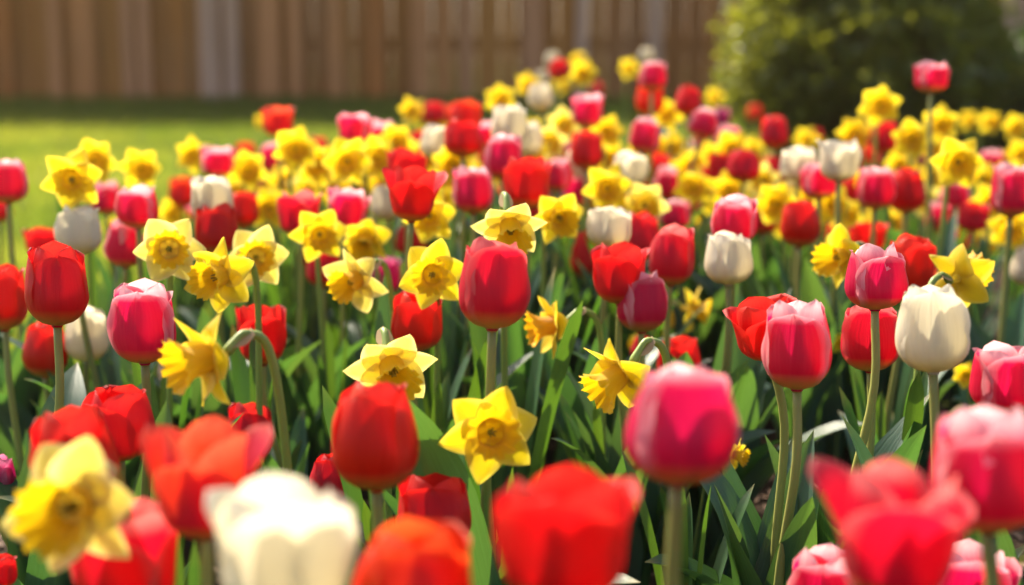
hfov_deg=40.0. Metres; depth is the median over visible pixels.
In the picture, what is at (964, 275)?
daffodil
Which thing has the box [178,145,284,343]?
tulip
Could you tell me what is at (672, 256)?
tulip
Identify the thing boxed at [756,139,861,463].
tulip
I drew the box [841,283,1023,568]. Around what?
tulip
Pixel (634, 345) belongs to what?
tulip
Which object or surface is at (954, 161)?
daffodil
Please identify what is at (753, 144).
daffodil
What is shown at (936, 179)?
daffodil
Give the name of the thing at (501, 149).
tulip
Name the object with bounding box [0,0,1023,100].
wooden fence
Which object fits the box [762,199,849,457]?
tulip
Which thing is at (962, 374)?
daffodil
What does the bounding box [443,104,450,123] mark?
tulip
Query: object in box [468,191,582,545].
daffodil
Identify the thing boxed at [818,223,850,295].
tulip
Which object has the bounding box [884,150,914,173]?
daffodil
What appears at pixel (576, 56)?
daffodil
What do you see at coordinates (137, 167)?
daffodil
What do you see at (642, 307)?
tulip
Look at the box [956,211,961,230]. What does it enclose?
daffodil
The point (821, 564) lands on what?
tulip
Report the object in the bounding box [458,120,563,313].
tulip
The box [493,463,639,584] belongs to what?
tulip
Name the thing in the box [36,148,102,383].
daffodil
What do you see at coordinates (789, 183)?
tulip
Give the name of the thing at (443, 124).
daffodil
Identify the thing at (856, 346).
tulip
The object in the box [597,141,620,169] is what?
daffodil
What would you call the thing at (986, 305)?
tulip
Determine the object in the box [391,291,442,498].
tulip
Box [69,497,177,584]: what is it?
tulip
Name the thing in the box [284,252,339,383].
tulip
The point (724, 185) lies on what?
daffodil
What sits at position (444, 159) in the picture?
daffodil
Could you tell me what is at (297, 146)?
daffodil
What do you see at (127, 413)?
tulip
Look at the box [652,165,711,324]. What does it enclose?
tulip
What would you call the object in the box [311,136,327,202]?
tulip
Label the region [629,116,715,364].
tulip
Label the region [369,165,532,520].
tulip
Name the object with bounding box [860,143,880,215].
tulip
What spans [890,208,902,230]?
daffodil
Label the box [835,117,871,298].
daffodil
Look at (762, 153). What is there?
daffodil
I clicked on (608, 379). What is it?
daffodil
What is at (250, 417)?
tulip
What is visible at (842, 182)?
tulip
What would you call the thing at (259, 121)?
daffodil
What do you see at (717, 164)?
tulip
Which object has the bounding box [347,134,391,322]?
daffodil
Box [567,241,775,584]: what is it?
tulip
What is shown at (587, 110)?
tulip
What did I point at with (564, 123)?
daffodil
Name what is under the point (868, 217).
daffodil
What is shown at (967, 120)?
daffodil
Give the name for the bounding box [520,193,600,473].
daffodil
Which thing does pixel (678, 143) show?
daffodil
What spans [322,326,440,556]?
daffodil
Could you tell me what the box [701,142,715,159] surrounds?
daffodil
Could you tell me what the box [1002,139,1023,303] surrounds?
daffodil
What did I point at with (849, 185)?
tulip
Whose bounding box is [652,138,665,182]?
daffodil
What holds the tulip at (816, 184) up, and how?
on the flower bed soil
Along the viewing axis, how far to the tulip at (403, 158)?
1.89 m
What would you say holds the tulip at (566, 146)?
on the flower bed soil
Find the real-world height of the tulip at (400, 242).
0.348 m
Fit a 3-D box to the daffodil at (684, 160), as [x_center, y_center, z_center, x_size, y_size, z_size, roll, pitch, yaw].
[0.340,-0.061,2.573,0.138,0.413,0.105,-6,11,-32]
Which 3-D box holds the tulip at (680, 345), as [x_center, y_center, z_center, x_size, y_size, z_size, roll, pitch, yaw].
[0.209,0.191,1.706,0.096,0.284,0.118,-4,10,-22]
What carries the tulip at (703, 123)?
on the flower bed soil
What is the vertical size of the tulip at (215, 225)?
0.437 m
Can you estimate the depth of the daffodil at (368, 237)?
1.78 m
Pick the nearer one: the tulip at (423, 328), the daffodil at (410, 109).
the tulip at (423, 328)
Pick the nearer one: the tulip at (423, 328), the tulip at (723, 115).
the tulip at (423, 328)
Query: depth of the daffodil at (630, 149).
2.85 m
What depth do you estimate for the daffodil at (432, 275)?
1.41 m
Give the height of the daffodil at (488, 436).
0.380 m
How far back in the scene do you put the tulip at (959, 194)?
2.36 m
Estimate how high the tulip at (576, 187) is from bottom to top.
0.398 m
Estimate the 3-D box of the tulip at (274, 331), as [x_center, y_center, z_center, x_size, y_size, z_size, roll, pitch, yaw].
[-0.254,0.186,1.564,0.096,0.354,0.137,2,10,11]
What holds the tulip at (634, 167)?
on the flower bed soil
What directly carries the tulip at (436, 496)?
on the flower bed soil
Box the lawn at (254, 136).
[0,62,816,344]
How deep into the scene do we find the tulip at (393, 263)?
1.95 m
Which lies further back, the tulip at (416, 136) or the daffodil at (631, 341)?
the tulip at (416, 136)
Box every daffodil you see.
[1,436,200,584]
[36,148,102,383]
[55,138,119,375]
[103,217,115,281]
[114,148,162,283]
[131,219,206,557]
[158,311,292,475]
[159,198,188,343]
[176,135,242,315]
[179,174,249,237]
[184,237,301,475]
[216,225,288,453]
[228,149,267,286]
[252,174,281,231]
[254,186,305,374]
[256,115,272,142]
[257,164,297,243]
[262,145,352,354]
[272,125,317,382]
[286,176,317,312]
[288,209,375,498]
[309,176,345,200]
[321,137,403,339]
[322,248,471,419]
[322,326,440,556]
[343,216,391,343]
[346,176,368,187]
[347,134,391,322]
[349,180,401,258]
[363,175,387,256]
[363,238,486,432]
[377,124,416,256]
[398,96,423,224]
[400,185,457,236]
[403,189,469,418]
[414,140,469,239]
[420,121,459,210]
[431,146,473,244]
[438,386,536,584]
[443,181,451,187]
[444,181,470,244]
[468,153,498,218]
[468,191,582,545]
[471,154,482,167]
[484,182,498,213]
[485,83,514,109]
[493,177,499,186]
[517,71,539,119]
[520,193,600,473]
[522,143,550,159]
[524,296,605,468]
[527,117,543,127]
[540,124,567,243]
[546,105,580,248]
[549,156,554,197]
[554,79,571,140]
[557,163,649,367]
[562,198,595,244]
[569,59,597,220]
[570,52,584,138]
[575,182,678,359]
[579,336,754,584]
[589,115,655,175]
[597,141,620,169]
[612,57,639,150]
[622,287,711,360]
[627,332,636,350]
[628,144,656,153]
[630,311,675,352]
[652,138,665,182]
[652,158,679,184]
[654,98,683,159]
[660,438,749,584]
[661,130,685,159]
[672,166,712,322]
[673,148,710,230]
[695,169,758,364]
[695,213,712,227]
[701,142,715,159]
[701,187,714,225]
[704,87,745,143]
[704,131,750,235]
[745,135,764,198]
[745,161,780,296]
[747,191,753,244]
[757,149,777,202]
[757,182,831,293]
[767,221,782,295]
[786,184,800,258]
[790,186,852,291]
[792,127,819,148]
[792,189,826,276]
[800,221,831,276]
[810,223,913,439]
[827,333,862,464]
[831,198,863,233]
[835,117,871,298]
[839,243,994,439]
[854,169,863,209]
[857,84,935,233]
[865,208,892,222]
[866,118,934,310]
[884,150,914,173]
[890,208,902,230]
[894,103,967,246]
[899,136,984,466]
[911,137,985,236]
[911,181,939,237]
[912,161,924,225]
[921,162,942,190]
[952,361,972,409]
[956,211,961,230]
[957,111,978,190]
[969,183,1010,333]
[971,162,993,259]
[972,214,1023,324]
[974,160,1019,321]
[974,228,998,253]
[975,110,1000,195]
[1001,114,1023,291]
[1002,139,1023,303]
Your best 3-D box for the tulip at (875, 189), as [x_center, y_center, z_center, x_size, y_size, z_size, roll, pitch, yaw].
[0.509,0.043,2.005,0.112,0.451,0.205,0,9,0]
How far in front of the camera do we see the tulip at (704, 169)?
2.48 m
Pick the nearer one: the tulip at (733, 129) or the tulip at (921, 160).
the tulip at (733, 129)
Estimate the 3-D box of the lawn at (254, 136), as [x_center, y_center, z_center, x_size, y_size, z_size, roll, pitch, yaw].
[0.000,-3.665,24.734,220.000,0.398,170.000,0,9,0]
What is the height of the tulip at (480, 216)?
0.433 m
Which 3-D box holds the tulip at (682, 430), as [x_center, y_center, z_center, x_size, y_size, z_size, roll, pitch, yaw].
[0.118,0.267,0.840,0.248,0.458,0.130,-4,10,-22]
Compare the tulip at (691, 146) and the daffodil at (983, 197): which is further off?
the tulip at (691, 146)
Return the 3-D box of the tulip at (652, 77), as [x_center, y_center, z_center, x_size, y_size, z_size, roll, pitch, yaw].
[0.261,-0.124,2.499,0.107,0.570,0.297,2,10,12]
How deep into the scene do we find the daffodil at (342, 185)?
2.33 m
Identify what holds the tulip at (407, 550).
on the flower bed soil
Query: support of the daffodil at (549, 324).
on the flower bed soil
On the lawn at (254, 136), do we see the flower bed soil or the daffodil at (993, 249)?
the flower bed soil
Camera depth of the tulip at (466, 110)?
2.26 m
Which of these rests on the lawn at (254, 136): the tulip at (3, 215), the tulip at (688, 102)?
the tulip at (3, 215)
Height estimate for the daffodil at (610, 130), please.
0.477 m
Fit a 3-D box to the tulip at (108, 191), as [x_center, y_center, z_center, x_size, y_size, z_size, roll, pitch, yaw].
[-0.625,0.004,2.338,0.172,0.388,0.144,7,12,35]
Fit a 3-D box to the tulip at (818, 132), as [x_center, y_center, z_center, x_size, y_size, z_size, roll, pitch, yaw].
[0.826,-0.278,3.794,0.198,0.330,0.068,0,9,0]
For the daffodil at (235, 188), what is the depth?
2.51 m
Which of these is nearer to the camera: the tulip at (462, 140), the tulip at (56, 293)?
the tulip at (56, 293)
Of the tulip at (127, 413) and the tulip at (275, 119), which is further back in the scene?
the tulip at (275, 119)
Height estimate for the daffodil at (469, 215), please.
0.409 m
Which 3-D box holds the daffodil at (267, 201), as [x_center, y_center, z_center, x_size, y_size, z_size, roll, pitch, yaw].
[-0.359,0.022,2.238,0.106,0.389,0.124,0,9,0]
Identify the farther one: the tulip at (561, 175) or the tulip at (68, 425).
the tulip at (561, 175)
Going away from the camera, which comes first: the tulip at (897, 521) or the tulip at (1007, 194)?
the tulip at (897, 521)
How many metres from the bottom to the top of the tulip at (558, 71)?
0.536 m
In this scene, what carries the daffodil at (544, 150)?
on the flower bed soil
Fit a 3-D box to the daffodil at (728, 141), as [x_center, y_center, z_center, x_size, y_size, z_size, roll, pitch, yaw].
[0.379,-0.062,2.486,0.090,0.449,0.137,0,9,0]
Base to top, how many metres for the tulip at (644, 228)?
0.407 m
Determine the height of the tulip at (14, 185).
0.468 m
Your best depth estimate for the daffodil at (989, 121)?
3.40 m
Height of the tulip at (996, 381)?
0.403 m
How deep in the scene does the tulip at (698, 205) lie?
2.36 m
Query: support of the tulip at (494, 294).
on the flower bed soil
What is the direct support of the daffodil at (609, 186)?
on the flower bed soil
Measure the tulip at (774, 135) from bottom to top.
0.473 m
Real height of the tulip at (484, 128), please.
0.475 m
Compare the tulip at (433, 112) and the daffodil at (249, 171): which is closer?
the daffodil at (249, 171)
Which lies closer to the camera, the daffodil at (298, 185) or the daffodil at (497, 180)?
the daffodil at (298, 185)
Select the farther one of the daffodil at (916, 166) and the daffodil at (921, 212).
the daffodil at (916, 166)
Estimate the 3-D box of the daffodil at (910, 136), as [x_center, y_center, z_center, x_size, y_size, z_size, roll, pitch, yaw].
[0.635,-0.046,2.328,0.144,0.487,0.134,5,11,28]
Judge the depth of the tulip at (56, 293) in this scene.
1.28 m
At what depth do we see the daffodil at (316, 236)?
1.73 m
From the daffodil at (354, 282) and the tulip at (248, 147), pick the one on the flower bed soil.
the daffodil at (354, 282)
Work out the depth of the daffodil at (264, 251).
1.49 m
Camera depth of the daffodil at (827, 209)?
2.17 m
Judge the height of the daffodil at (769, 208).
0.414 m
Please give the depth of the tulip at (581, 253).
2.09 m
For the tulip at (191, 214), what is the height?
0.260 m
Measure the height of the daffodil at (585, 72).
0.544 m
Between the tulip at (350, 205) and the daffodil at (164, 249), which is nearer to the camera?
the daffodil at (164, 249)
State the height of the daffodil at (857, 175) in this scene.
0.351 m
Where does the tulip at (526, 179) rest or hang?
on the flower bed soil
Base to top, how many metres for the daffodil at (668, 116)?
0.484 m
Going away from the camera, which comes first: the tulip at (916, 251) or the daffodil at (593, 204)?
the tulip at (916, 251)
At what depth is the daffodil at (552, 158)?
2.64 m
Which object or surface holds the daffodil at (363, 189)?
on the flower bed soil
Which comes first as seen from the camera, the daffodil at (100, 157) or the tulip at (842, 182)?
the daffodil at (100, 157)
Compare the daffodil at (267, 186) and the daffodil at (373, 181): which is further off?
the daffodil at (267, 186)
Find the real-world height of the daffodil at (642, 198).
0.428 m
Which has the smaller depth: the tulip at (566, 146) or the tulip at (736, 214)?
the tulip at (736, 214)
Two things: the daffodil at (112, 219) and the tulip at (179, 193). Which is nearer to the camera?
the tulip at (179, 193)
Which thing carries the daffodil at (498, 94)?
on the flower bed soil
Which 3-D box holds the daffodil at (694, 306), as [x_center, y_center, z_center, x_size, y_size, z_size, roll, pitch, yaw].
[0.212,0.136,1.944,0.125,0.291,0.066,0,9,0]
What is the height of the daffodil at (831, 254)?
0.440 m
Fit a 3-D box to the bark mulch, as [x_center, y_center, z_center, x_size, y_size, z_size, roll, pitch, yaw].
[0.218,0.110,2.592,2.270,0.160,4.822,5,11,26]
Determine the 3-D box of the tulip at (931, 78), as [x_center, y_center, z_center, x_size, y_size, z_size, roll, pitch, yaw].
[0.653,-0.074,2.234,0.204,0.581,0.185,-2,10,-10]
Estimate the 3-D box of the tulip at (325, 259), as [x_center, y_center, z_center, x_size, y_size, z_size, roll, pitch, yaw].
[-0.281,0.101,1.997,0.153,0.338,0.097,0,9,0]
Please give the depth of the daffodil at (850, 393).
1.97 m
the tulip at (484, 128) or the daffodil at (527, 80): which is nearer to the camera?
the tulip at (484, 128)
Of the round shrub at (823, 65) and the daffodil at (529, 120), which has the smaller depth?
the daffodil at (529, 120)
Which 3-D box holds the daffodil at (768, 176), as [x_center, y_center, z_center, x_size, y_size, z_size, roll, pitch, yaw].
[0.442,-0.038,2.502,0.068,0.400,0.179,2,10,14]
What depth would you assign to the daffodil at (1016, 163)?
2.71 m
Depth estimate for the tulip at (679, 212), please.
2.21 m
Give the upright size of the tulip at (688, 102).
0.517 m
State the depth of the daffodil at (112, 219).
2.87 m
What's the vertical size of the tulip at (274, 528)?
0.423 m
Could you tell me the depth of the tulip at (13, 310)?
1.55 m
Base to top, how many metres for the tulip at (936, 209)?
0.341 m
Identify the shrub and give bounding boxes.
[707,0,1023,161]
[957,19,1023,150]
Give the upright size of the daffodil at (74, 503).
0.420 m
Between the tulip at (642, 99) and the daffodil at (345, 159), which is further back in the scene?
the tulip at (642, 99)
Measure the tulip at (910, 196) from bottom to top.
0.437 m
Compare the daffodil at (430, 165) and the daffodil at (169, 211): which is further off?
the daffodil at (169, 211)
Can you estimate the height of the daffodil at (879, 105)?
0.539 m
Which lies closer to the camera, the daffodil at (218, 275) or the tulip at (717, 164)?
the daffodil at (218, 275)
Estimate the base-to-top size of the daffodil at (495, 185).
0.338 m
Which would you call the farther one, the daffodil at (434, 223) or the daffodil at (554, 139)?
the daffodil at (554, 139)
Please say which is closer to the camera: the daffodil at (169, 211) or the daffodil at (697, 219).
the daffodil at (169, 211)
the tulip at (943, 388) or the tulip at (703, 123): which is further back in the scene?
the tulip at (703, 123)
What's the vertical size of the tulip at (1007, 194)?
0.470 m
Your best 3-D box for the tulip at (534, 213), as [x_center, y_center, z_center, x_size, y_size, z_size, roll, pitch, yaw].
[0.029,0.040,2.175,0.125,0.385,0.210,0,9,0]
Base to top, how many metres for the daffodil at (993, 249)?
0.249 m
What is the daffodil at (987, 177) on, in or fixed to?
on the flower bed soil
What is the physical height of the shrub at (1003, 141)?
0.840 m
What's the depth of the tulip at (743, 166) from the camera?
2.17 m
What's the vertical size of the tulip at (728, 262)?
0.429 m
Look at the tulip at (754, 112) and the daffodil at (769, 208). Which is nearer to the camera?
the daffodil at (769, 208)
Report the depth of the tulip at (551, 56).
4.07 m
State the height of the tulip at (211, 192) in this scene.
0.466 m
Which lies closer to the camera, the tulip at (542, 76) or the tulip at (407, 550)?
the tulip at (407, 550)
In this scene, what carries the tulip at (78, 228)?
on the flower bed soil
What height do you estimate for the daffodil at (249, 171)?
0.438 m
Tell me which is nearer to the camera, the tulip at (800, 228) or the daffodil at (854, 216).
the tulip at (800, 228)
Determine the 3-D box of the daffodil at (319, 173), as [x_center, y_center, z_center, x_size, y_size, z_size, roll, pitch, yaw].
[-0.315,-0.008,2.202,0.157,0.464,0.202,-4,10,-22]
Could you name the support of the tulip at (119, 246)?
on the flower bed soil
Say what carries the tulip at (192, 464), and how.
on the flower bed soil
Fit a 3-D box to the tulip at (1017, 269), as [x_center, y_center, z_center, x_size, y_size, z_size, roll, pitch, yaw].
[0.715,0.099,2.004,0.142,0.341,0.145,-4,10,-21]
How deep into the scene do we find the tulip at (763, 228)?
2.18 m
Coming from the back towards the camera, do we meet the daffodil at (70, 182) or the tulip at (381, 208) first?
the tulip at (381, 208)
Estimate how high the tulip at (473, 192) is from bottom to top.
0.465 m
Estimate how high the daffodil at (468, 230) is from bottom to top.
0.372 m
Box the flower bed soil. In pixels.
[0,186,1023,584]
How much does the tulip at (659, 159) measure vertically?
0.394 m
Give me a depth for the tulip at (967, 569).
1.02 m
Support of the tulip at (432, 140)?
on the flower bed soil
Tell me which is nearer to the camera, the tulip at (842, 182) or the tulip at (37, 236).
the tulip at (37, 236)
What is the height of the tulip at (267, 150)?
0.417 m
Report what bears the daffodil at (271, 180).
on the flower bed soil
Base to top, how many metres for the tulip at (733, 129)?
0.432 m
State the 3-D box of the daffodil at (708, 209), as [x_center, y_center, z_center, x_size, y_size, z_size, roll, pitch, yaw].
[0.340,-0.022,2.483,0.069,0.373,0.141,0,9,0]
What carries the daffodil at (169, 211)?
on the flower bed soil
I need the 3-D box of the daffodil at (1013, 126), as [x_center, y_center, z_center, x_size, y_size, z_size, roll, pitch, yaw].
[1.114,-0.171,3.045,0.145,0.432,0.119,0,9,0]
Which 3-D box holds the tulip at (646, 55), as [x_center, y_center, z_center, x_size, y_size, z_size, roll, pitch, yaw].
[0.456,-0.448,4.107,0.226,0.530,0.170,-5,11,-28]
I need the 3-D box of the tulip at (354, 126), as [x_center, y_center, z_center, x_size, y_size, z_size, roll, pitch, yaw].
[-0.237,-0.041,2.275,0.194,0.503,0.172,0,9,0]
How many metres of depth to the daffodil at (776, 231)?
2.47 m
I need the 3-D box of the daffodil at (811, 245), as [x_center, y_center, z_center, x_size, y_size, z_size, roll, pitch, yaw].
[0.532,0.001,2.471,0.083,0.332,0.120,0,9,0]
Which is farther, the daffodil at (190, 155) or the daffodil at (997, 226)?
the daffodil at (190, 155)
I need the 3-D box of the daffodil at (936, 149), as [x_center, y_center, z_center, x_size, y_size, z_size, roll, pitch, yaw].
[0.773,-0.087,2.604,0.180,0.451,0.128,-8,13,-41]
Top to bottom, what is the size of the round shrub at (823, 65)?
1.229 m
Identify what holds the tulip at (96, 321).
on the flower bed soil
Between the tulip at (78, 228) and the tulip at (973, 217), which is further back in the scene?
the tulip at (973, 217)
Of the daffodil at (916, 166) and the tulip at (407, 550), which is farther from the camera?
the daffodil at (916, 166)
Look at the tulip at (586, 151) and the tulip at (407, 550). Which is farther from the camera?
the tulip at (586, 151)
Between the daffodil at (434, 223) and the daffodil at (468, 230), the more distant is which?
the daffodil at (468, 230)
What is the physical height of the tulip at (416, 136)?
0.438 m
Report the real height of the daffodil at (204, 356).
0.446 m
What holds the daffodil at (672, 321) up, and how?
on the flower bed soil
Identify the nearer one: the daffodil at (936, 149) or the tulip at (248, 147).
the daffodil at (936, 149)
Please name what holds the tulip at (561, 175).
on the flower bed soil
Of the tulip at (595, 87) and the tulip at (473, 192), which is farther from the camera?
the tulip at (595, 87)
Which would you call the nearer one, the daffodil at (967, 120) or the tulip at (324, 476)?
the tulip at (324, 476)
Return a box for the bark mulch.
[0,227,1023,574]
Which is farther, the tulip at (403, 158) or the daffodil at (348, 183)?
the daffodil at (348, 183)
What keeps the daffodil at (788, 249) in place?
on the flower bed soil
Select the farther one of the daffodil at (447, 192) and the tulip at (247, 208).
the daffodil at (447, 192)
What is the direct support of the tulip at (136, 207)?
on the flower bed soil
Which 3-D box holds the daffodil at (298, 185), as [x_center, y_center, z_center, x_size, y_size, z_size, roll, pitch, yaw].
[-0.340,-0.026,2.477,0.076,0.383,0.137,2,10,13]
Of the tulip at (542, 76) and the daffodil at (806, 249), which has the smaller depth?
the daffodil at (806, 249)
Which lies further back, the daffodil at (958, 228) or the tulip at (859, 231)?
the daffodil at (958, 228)
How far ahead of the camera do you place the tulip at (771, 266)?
2.47 m
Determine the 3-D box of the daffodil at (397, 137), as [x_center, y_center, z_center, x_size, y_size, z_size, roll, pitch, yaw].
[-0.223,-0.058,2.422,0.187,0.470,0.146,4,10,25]
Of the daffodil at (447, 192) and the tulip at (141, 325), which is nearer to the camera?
the tulip at (141, 325)
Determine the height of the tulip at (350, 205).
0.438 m
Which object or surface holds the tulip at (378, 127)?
on the flower bed soil
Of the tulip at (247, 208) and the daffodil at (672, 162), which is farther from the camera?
the daffodil at (672, 162)
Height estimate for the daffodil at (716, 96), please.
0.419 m
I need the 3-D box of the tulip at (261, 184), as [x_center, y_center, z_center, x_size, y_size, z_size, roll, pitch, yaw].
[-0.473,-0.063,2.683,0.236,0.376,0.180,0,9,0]
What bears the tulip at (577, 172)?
on the flower bed soil
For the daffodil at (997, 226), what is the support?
on the flower bed soil
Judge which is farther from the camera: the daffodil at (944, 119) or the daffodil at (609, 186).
the daffodil at (944, 119)
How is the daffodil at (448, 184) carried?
on the flower bed soil
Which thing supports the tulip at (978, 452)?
on the flower bed soil
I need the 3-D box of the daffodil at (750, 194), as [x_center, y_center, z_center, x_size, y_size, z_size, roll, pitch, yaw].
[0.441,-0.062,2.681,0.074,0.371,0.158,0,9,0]
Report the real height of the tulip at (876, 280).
0.465 m
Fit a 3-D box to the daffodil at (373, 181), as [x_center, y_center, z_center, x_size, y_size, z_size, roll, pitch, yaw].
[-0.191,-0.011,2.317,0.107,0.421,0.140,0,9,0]
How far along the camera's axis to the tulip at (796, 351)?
1.18 m
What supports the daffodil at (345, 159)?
on the flower bed soil
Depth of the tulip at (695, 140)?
3.47 m
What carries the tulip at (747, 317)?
on the flower bed soil
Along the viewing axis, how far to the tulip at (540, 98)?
2.72 m
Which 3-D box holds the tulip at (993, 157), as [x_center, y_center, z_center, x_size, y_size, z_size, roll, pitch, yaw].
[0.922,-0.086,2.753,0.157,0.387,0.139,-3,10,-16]
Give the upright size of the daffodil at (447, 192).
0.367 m
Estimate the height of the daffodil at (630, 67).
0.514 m
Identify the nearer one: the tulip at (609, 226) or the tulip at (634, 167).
the tulip at (609, 226)
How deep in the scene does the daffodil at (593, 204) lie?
2.49 m
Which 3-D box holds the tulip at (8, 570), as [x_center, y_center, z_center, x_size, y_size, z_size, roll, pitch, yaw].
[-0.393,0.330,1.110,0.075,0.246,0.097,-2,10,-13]
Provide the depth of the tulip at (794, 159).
2.02 m
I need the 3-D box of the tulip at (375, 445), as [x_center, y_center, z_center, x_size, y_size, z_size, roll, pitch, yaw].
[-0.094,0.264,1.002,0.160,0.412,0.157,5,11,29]
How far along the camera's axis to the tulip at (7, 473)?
1.34 m
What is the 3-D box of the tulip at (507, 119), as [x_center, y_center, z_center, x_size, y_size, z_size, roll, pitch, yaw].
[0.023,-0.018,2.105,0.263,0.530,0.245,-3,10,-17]
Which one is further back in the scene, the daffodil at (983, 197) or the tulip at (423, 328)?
the daffodil at (983, 197)
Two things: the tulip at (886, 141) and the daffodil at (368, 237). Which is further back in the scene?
the tulip at (886, 141)
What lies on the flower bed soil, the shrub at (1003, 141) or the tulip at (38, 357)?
the tulip at (38, 357)
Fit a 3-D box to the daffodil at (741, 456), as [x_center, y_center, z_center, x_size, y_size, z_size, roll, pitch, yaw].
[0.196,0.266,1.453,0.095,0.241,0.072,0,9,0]
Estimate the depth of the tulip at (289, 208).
1.79 m
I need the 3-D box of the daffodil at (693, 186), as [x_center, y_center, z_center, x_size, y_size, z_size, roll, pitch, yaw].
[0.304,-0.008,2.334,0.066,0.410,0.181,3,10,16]
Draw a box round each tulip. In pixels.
[0,159,49,449]
[0,202,13,360]
[0,204,177,493]
[0,227,70,392]
[0,240,153,584]
[0,263,27,480]
[0,278,242,502]
[0,321,67,475]
[0,454,15,548]
[0,553,16,584]
[29,405,120,472]
[30,305,109,412]
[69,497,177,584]
[81,384,189,581]
[90,180,119,318]
[103,218,179,480]
[107,184,248,473]
[126,175,326,431]
[129,202,249,423]
[139,415,272,584]
[168,176,202,344]
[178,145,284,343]
[183,191,308,359]
[185,206,208,310]
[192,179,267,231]
[205,471,357,584]
[228,402,272,477]
[235,142,255,228]
[235,304,309,481]
[248,141,284,242]
[261,105,297,306]
[274,189,373,483]
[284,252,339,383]
[286,186,371,455]
[294,253,339,384]
[297,112,403,346]
[309,453,343,496]
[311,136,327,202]
[317,185,430,369]
[332,380,418,584]
[345,147,458,374]
[345,225,427,320]
[352,515,471,584]
[354,236,638,584]
[356,118,481,378]
[358,255,429,351]
[369,120,402,258]
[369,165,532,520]
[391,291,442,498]
[392,99,481,258]
[397,472,471,533]
[410,130,459,238]
[420,123,452,373]
[422,101,460,221]
[424,165,500,415]
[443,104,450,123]
[450,156,571,477]
[454,133,549,390]
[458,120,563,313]
[476,148,492,222]
[478,121,548,243]
[491,103,594,343]
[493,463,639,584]
[512,206,564,315]
[525,206,674,467]
[527,70,548,117]
[528,83,554,197]
[537,150,650,341]
[539,129,648,346]
[545,51,568,141]
[545,158,583,372]
[548,58,568,109]
[551,270,669,584]
[555,141,570,250]
[559,92,603,287]
[562,176,590,243]
[566,149,596,337]
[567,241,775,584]
[570,230,625,380]
[572,223,748,577]
[574,210,711,371]
[589,81,603,94]
[623,47,685,141]
[625,363,740,584]
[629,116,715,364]
[631,335,647,354]
[635,87,663,230]
[638,60,666,186]
[645,293,840,584]
[646,152,670,179]
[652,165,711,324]
[657,335,701,371]
[660,198,737,366]
[669,193,790,504]
[675,85,711,232]
[675,138,694,159]
[677,196,703,283]
[683,153,729,370]
[688,107,758,367]
[688,230,862,578]
[691,149,771,385]
[692,136,706,152]
[695,166,710,252]
[696,125,739,226]
[701,299,831,584]
[703,210,801,381]
[714,107,729,144]
[747,104,761,198]
[747,145,817,439]
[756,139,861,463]
[760,115,820,282]
[762,155,804,294]
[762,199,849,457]
[764,179,803,247]
[765,242,928,547]
[769,162,898,377]
[784,305,922,520]
[786,181,845,293]
[787,543,851,584]
[809,457,974,584]
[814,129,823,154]
[814,177,857,245]
[814,233,945,463]
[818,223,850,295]
[829,166,895,454]
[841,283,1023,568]
[845,221,888,446]
[850,120,896,304]
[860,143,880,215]
[889,61,975,401]
[890,167,925,416]
[893,266,962,441]
[912,155,926,235]
[924,201,952,240]
[930,404,1023,584]
[939,184,990,382]
[944,538,1021,584]
[947,201,1000,408]
[951,162,1023,413]
[955,230,1002,326]
[963,340,1023,584]
[981,149,1004,260]
[984,245,1023,341]
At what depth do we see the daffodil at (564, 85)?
4.30 m
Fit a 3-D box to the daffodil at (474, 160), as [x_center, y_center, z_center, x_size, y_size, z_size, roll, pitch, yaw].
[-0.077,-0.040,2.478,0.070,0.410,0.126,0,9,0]

